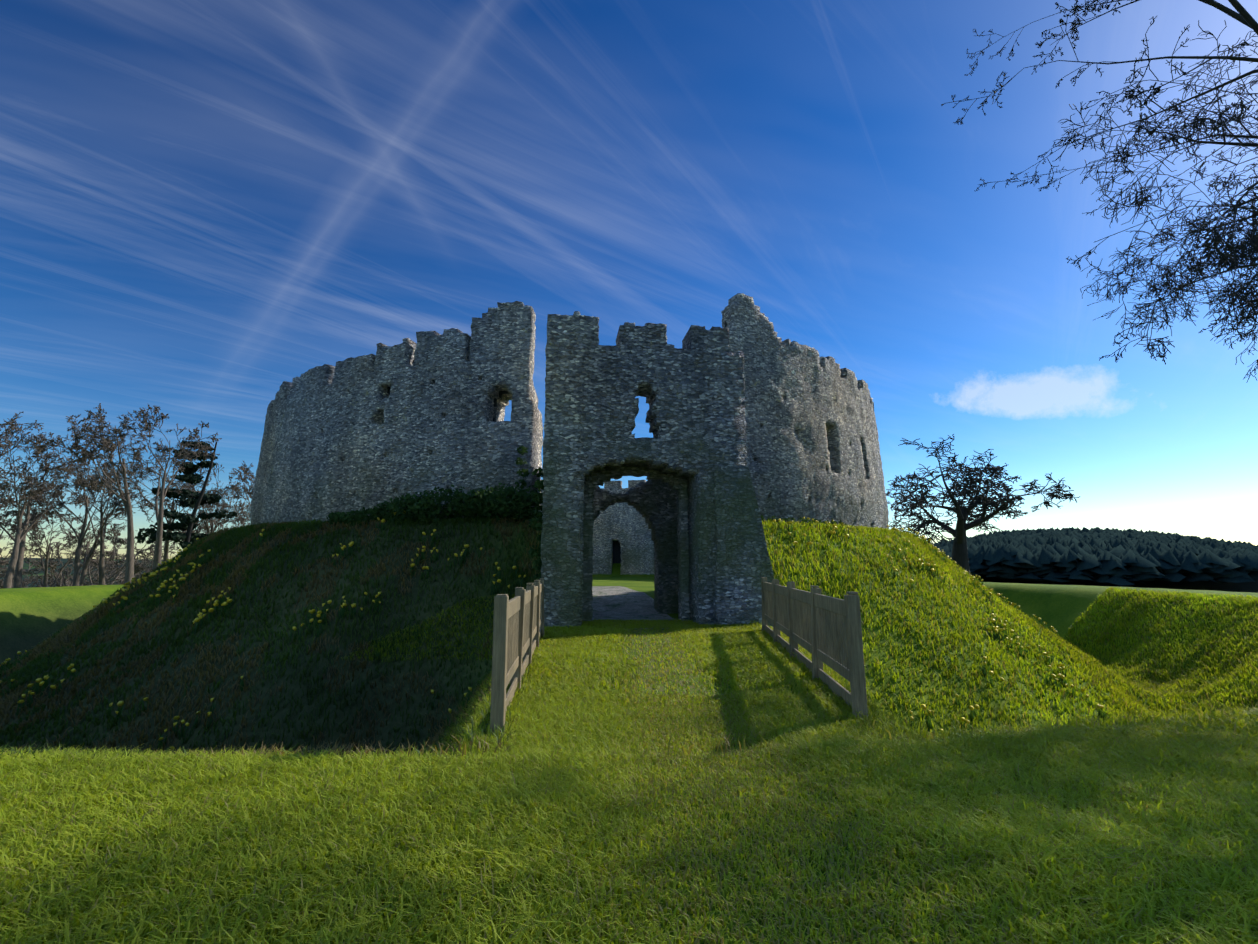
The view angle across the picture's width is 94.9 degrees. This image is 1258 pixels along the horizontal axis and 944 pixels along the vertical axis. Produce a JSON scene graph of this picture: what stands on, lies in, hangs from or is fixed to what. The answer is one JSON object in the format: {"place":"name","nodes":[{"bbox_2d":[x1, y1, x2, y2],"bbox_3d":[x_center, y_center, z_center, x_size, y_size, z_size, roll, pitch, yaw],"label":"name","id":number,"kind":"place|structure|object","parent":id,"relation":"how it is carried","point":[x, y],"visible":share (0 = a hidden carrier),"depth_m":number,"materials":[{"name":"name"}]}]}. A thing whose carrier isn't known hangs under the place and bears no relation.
{"place":"outdoors","nodes":[
{"label":"outdoors","id":0,"kind":"place"},
{"bbox_2d":[541,344,585,625],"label":"gate tower wall","id":1,"kind":"structure","parent":0,"point":[568,507],"depth_m":15.11,"materials":[{"name":"grey stone"}]},
{"bbox_2d":[0,684,1257,943],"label":"lawn grass","id":2,"kind":"structure","parent":0,"point":[530,786],"depth_m":3.08,"materials":[{"name":"green plant"}]},
{"bbox_2d":[0,521,1257,943],"bbox_3d":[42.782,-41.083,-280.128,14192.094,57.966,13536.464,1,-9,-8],"label":"grassy ground","id":3,"kind":"structure","parent":0,"point":[34,615],"depth_m":16.02,"materials":[{"name":"green plant"}]},
{"bbox_2d":[0,527,15,577],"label":"tree","id":4,"kind":"object","parent":3,"relation":"on","point":[2,563],"visible":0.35,"depth_m":63.01,"materials":[{"name":"brown plant"}]},
{"bbox_2d":[0,546,26,588],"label":"tree","id":5,"kind":"object","parent":3,"relation":"on","point":[1,581],"visible":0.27,"depth_m":69.82,"materials":[{"name":"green plant"}]},
{"bbox_2d":[0,554,37,587],"bbox_3d":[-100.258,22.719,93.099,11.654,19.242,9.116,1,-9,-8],"label":"shrub","id":6,"kind":"object","parent":3,"relation":"on","point":[23,582],"visible":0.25,"depth_m":96.28,"materials":[{"name":"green plant"}]},
{"bbox_2d":[0,562,42,587],"bbox_3d":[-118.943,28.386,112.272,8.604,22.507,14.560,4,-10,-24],"label":"shrub","id":7,"kind":"object","parent":3,"relation":"on","point":[36,579],"visible":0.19,"depth_m":112.71,"materials":[{"name":"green plant"}]},
{"bbox_2d":[0,412,46,507],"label":"tree","id":8,"kind":"object","parent":3,"relation":"on","point":[15,427],"visible":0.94,"depth_m":47.53,"materials":[{"name":"brown plant"}]},
{"bbox_2d":[0,479,53,554],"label":"tree","id":9,"kind":"object","parent":3,"relation":"on","point":[33,519],"visible":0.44,"depth_m":57.87,"materials":[{"name":"brown plant"}]},
{"bbox_2d":[0,424,64,587],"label":"tree","id":10,"kind":"object","parent":3,"relation":"on","point":[19,569],"visible":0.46,"depth_m":49.98,"materials":[{"name":"brown plant"}]},
{"bbox_2d":[37,567,72,586],"bbox_3d":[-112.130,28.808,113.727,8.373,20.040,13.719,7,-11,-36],"label":"shrub","id":11,"kind":"object","parent":3,"relation":"on","point":[64,575],"visible":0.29,"depth_m":113.06,"materials":[{"name":"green plant"}]},
{"bbox_2d":[3,432,108,587],"bbox_3d":[-49.859,3.524,50.319,5.667,14.899,8.172,10,-14,-48],"label":"tree","id":12,"kind":"object","parent":3,"relation":"on","point":[12,564],"visible":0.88,"depth_m":49.88,"materials":[{"name":"brown plant"}]},
{"bbox_2d":[1,493,113,586],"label":"tree","id":13,"kind":"object","parent":3,"relation":"on","point":[13,528],"visible":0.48,"depth_m":60.07,"materials":[{"name":"brown plant"}]},
{"bbox_2d":[0,436,136,585],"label":"tree","id":14,"kind":"object","parent":3,"relation":"on","point":[76,576],"visible":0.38,"depth_m":53.68,"materials":[{"name":"brown plant"}]},
{"bbox_2d":[23,536,118,586],"bbox_3d":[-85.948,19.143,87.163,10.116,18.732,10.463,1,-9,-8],"label":"shrub","id":15,"kind":"object","parent":3,"relation":"on","point":[53,567],"visible":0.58,"depth_m":86.15,"materials":[{"name":"brown plant"}]},
{"bbox_2d":[26,403,156,582],"bbox_3d":[-44.110,2.183,47.680,8.052,14.799,9.746,4,-10,-22],"label":"tree","id":16,"kind":"object","parent":3,"relation":"on","point":[104,446],"visible":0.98,"depth_m":47.80,"materials":[{"name":"brown plant"}]},
{"bbox_2d":[48,459,144,585],"bbox_3d":[-57.636,7.585,62.404,8.003,17.999,8.238,4,-10,-24],"label":"tree","id":17,"kind":"object","parent":3,"relation":"on","point":[87,560],"visible":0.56,"depth_m":61.79,"materials":[{"name":"brown plant"}]},
{"bbox_2d":[80,551,124,584],"bbox_3d":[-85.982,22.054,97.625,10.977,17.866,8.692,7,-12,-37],"label":"shrub","id":18,"kind":"object","parent":3,"relation":"on","point":[121,582],"visible":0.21,"depth_m":97.23,"materials":[{"name":"grey plant"}]},
{"bbox_2d":[36,456,172,584],"bbox_3d":[-53.331,6.045,57.439,11.303,16.115,8.429,-2,-10,15],"label":"tree","id":19,"kind":"object","parent":3,"relation":"on","point":[80,498],"visible":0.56,"depth_m":58.74,"materials":[{"name":"brown plant"}]},
{"bbox_2d":[56,555,152,586],"bbox_3d":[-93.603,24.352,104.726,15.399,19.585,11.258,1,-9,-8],"label":"shrub","id":20,"kind":"object","parent":3,"relation":"on","point":[94,571],"visible":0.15,"depth_m":104.52,"materials":[{"name":"brown plant"}]},
{"bbox_2d":[63,529,175,584],"bbox_3d":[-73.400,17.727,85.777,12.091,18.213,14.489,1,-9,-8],"label":"shrub","id":21,"kind":"object","parent":3,"relation":"on","point":[139,565],"visible":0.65,"depth_m":84.18,"materials":[{"name":"brown plant"}]},
{"bbox_2d":[106,558,163,584],"bbox_3d":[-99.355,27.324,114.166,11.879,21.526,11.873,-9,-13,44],"label":"shrub","id":22,"kind":"object","parent":3,"relation":"on","point":[134,576],"visible":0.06,"depth_m":115.17,"materials":[{"name":"brown plant"}]},
{"bbox_2d":[100,451,211,561],"bbox_3d":[-50.884,5.198,61.096,12.505,17.428,6.658,-4,-10,24],"label":"tree","id":23,"kind":"object","parent":3,"relation":"on","point":[171,506],"visible":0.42,"depth_m":61.94,"materials":[{"name":"brown plant"}]},
{"bbox_2d":[106,405,221,570],"bbox_3d":[-39.071,1.975,47.515,5.460,14.936,7.054,-3,-10,19],"label":"tree","id":24,"kind":"object","parent":3,"relation":"on","point":[148,426],"visible":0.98,"depth_m":47.32,"materials":[{"name":"brown plant"}]},
{"bbox_2d":[147,522,216,558],"bbox_3d":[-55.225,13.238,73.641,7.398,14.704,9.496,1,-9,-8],"label":"shrub","id":25,"kind":"object","parent":3,"relation":"on","point":[177,542],"visible":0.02,"depth_m":72.69,"materials":[{"name":"brown plant"}]},
{"bbox_2d":[134,440,236,548],"bbox_3d":[-43.713,4.093,57.282,8.814,14.830,8.828,1,-9,-8],"label":"conifer tree","id":26,"kind":"object","parent":3,"relation":"on","point":[191,478],"depth_m":56.13,"materials":[{"name":"green plant"}]},
{"bbox_2d":[174,466,233,539],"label":"tree","id":27,"kind":"object","parent":3,"relation":"on","point":[212,521],"visible":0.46,"depth_m":65.63,"materials":[{"name":"brown plant"}]},
{"bbox_2d":[173,463,243,540],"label":"tree","id":28,"kind":"object","parent":3,"relation":"on","point":[207,506],"visible":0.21,"depth_m":64.34,"materials":[{"name":"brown plant"}]},
{"bbox_2d":[196,480,250,533],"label":"tree","id":29,"kind":"object","parent":3,"relation":"on","point":[227,510],"visible":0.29,"depth_m":67.00,"materials":[{"name":"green plant"}]},
{"bbox_2d":[217,507,250,528],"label":"tree","id":30,"kind":"object","parent":3,"relation":"on","point":[243,521],"visible":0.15,"depth_m":77.39,"materials":[{"name":"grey plant"}]},
{"bbox_2d":[219,461,254,518],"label":"tree","id":31,"kind":"object","parent":3,"relation":"on","point":[235,488],"visible":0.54,"depth_m":61.04,"materials":[{"name":"brown plant"}]},
{"bbox_2d":[490,578,543,732],"bbox_3d":[-1.585,2.474,9.117,0.166,1.422,7.534,1,-9,-5],"label":"wooden fence","id":32,"kind":"object","parent":3,"relation":"on","point":[518,625],"visible":0.98,"depth_m":6.55,"materials":[{"name":"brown wood"}]},
{"bbox_2d":[387,321,726,562],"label":"castle wall","id":33,"kind":"structure","parent":3,"relation":"on","point":[616,551],"depth_m":56.54,"materials":[{"name":"grey stone"}]},
{"bbox_2d":[250,293,888,574],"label":"castle wall","id":34,"kind":"structure","parent":3,"relation":"on","point":[347,434],"depth_m":23.20,"materials":[{"name":"stone"}]},
{"bbox_2d":[326,445,845,594],"bbox_3d":[-0.601,1.743,19.152,20.402,5.740,8.106,1,-9,-8],"label":"ivy and ferns","id":35,"kind":"object","parent":3,"relation":"on","point":[481,504],"visible":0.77,"depth_m":19.60,"materials":[{"name":"green plant"}]},
{"bbox_2d":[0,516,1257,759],"bbox_3d":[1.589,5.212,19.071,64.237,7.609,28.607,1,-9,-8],"label":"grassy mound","id":36,"kind":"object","parent":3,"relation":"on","point":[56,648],"depth_m":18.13,"materials":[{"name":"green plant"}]},
{"bbox_2d":[0,592,1257,760],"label":"lawn grass","id":37,"kind":"structure","parent":3,"relation":"on","point":[733,643],"depth_m":9.04,"materials":[{"name":"green plant"}]},
{"bbox_2d":[592,586,676,628],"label":"gravel path","id":38,"kind":"structure","parent":3,"relation":"on","point":[616,602],"depth_m":19.75,"materials":[{"name":"grey gravel"}]},
{"bbox_2d":[708,352,746,600],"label":"gate tower wall","id":39,"kind":"structure","parent":3,"relation":"on","point":[726,419],"depth_m":16.11,"materials":[{"name":"grey stone"}]},
{"bbox_2d":[761,577,867,718],"bbox_3d":[2.785,2.587,9.824,0.164,1.418,7.885,-1,-9,6],"label":"wooden fence","id":40,"kind":"object","parent":3,"relation":"on","point":[819,627],"visible":0.96,"depth_m":7.51,"materials":[{"name":"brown wood"}]},
{"bbox_2d":[886,434,1079,573],"bbox_3d":[29.791,3.822,52.987,16.676,12.717,14.231,1,-9,-8],"label":"tree","id":41,"kind":"object","parent":3,"relation":"on","point":[963,512],"visible":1,"depth_m":51.61,"materials":[{"name":"black plant"}]},
{"bbox_2d":[931,527,1257,585],"bbox_3d":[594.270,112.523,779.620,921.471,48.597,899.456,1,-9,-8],"label":"forest trees","id":42,"kind":"object","parent":3,"relation":"on","point":[1116,556],"visible":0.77,"depth_m":315.36,"materials":[{"name":"green plant"}]},
{"bbox_2d":[941,0,1257,382],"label":"tree","id":43,"kind":"object","parent":3,"relation":"on","point":[1246,18],"visible":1,"depth_m":12.29,"materials":[{"name":"black plant"}]},
{"bbox_2d":[0,0,1257,558],"label":"sky","id":44,"kind":"structure","parent":0,"point":[207,206],"materials":[{"name":"blue"}]},
{"bbox_2d":[593,480,678,613],"bbox_3d":[-0.042,2.463,19.096,3.589,6.034,0.960,1,-9,-8],"label":"stone archway","id":45,"kind":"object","parent":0,"point":[653,503],"depth_m":18.91,"materials":[{"name":"grey stone"}]},
{"bbox_2d":[541,311,746,627],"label":"gatehouse wall","id":46,"kind":"structure","parent":0,"point":[669,382],"depth_m":15.82,"materials":[{"name":"grey stone"}]},
{"bbox_2d":[582,466,689,621],"bbox_3d":[0.316,2.158,16.606,3.588,5.833,0.628,1,-9,-8],"label":"archway","id":47,"kind":"object","parent":46,"relation":"attached to","point":[595,479],"visible":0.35,"depth_m":16.46,"materials":[{"name":"grey stone"}]},
{"bbox_2d":[713,465,773,625],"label":"buttress","id":48,"kind":"structure","parent":46,"relation":"attached to","point":[743,566],"depth_m":15.39,"materials":[{"name":"grey stone"}]}
]}

